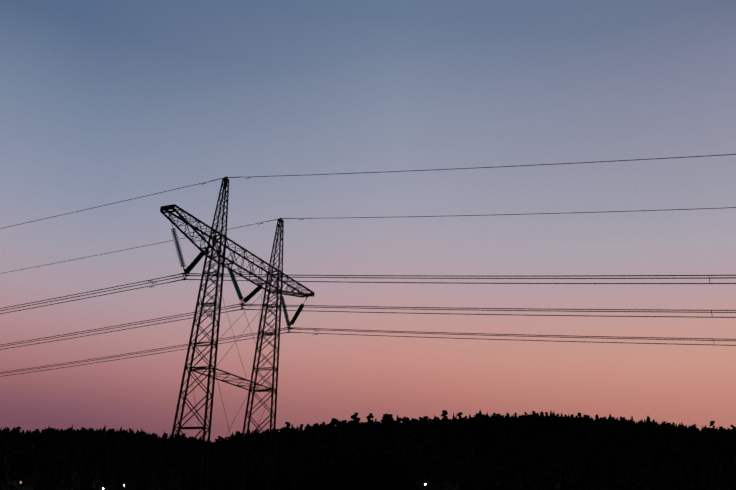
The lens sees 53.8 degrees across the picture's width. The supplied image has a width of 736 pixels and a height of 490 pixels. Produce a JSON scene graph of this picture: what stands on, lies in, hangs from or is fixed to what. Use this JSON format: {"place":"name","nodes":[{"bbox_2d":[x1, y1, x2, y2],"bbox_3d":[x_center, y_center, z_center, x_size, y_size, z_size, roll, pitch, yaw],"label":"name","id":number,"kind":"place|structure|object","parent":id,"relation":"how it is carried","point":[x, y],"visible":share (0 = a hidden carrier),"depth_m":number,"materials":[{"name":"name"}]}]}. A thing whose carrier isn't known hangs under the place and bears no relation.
{"place":"outdoors","nodes":[
{"label":"outdoors","id":0,"kind":"place"},
{"bbox_2d":[0,0,735,441],"label":"sky","id":1,"kind":"structure","parent":0,"point":[103,102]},
{"bbox_2d":[14,443,734,489],"bbox_3d":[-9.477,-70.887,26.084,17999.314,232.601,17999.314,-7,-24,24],"label":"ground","id":2,"kind":"structure","parent":0,"point":[27,487],"depth_m":487.27,"materials":[{"name":"black"}]},
{"bbox_2d":[17,473,38,484],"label":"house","id":3,"kind":"structure","parent":2,"relation":"on","point":[28,479],"depth_m":499.15,"materials":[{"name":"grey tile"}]},
{"bbox_2d":[54,486,73,489],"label":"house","id":4,"kind":"structure","parent":2,"relation":"on","point":[61,488],"depth_m":360.55,"materials":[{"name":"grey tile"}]},
{"bbox_2d":[0,410,735,489],"bbox_3d":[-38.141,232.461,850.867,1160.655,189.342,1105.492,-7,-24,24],"label":"forest","id":5,"kind":"object","parent":2,"relation":"on","point":[389,452],"visible":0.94,"depth_m":599.10,"materials":[{"name":"brown plant"}]},
{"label":"pylon footings","id":6,"kind":"object","parent":2,"relation":"on","visible":0},
{"bbox_2d":[160,176,314,489],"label":"pylon","id":7,"kind":"object","parent":6,"relation":"on","point":[218,252],"visible":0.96,"depth_m":59.55,"materials":[{"name":"metal"}]},
{"bbox_2d":[163,210,308,332],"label":"insulator fittings","id":8,"kind":"object","parent":7,"relation":"attached to","point":[242,303],"visible":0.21,"depth_m":58.15,"materials":[{"name":"metal"}]},
{"bbox_2d":[171,228,303,325],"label":"insulator discs","id":9,"kind":"object","parent":8,"relation":"hanging from","point":[197,259],"visible":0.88,"depth_m":61.19,"materials":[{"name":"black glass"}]},
{"bbox_3d":[260.758,-17.484,-64.519,4.906,31.704,21.840,-7,-24,24],"label":"pylon","id":10,"kind":"object","parent":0,"visible":0},
{"bbox_2d":[0,154,735,376],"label":"conductors","id":11,"kind":"object","parent":10,"relation":"attached to","point":[404,282],"visible":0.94,"depth_m":54.51,"materials":[{"name":"grey metal"}]},
{"bbox_2d":[148,177,714,344],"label":"conductor fittings","id":12,"kind":"object","parent":11,"relation":"attached to","point":[252,304],"visible":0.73,"depth_m":61.44,"materials":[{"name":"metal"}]}
]}

